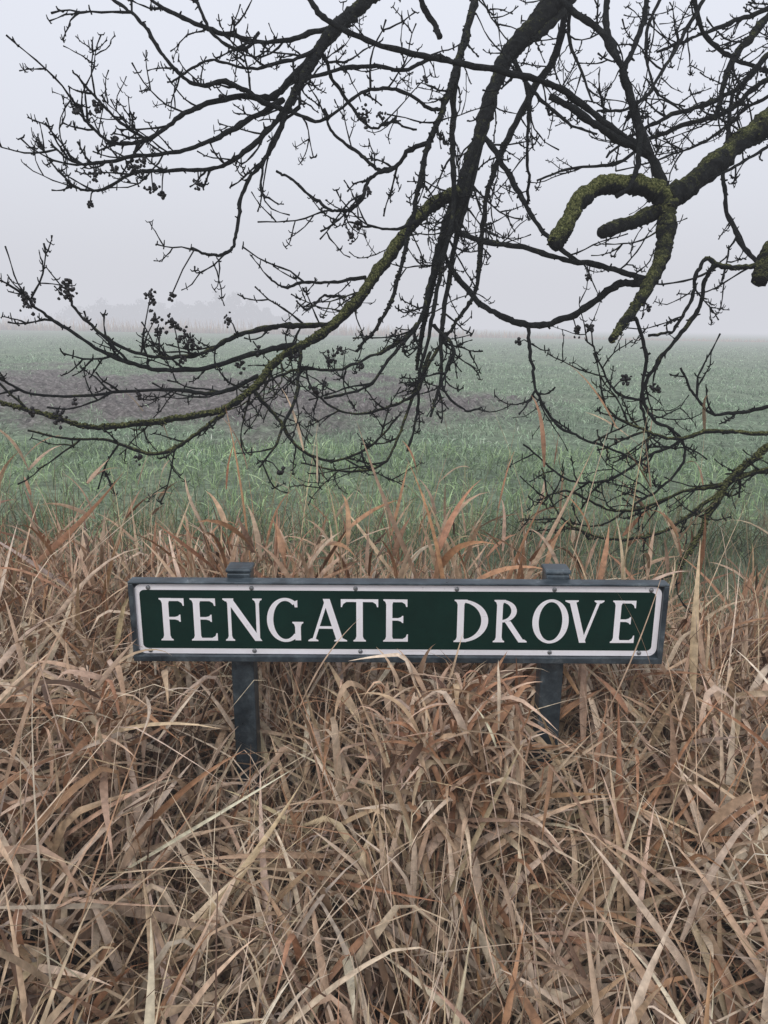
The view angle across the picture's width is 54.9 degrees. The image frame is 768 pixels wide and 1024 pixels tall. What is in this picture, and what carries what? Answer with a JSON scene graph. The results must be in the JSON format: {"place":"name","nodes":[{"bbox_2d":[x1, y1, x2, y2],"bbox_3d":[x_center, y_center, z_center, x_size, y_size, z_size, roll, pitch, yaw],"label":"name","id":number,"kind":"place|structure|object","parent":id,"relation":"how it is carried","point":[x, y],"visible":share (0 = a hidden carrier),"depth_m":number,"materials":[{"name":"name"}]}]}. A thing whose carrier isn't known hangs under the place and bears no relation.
{"place":"outdoors","nodes":[
{"label":"outdoors","id":0,"kind":"place"},
{"bbox_2d":[0,320,767,1023],"bbox_3d":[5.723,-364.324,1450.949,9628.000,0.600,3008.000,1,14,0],"label":"ground","id":1,"kind":"structure","parent":0,"point":[114,408],"depth_m":12.41,"materials":[{"name":"green plant"}]},
{"bbox_2d":[46,290,315,328],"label":"distant trees","id":2,"kind":"object","parent":1,"relation":"on","point":[217,310],"visible":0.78,"depth_m":278.21,"materials":[{"name":"grey plant"}]},
{"bbox_2d":[0,366,767,1023],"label":"dry grass verge","id":3,"kind":"structure","parent":1,"relation":"on","point":[446,752],"depth_m":1.46,"materials":[{"name":"beige plant"}]},
{"bbox_2d":[0,0,767,613],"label":"ash tree","id":4,"kind":"object","parent":1,"relation":"on","point":[662,194],"visible":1,"depth_m":2.51,"materials":[{"name":"brown plant"}]},
{"bbox_2d":[0,435,767,854],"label":"green grass verge","id":5,"kind":"object","parent":1,"relation":"on","point":[260,511],"depth_m":6.09,"materials":[{"name":"green plant"}]},
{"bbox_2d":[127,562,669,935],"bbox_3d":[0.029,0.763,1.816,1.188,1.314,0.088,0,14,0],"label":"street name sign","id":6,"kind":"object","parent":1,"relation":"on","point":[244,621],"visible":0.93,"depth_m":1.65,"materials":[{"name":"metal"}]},
{"bbox_2d":[0,335,767,478],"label":"crop field","id":7,"kind":"structure","parent":0,"point":[687,407],"depth_m":15.22,"materials":[{"name":"green plant"}]},
{"bbox_2d":[0,316,767,341],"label":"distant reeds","id":8,"kind":"object","parent":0,"point":[100,328],"visible":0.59,"depth_m":110.69,"materials":[{"name":"grey plant"}]},
{"bbox_2d":[0,0,767,331],"label":"sky","id":9,"kind":"structure","parent":0,"point":[108,249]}
]}

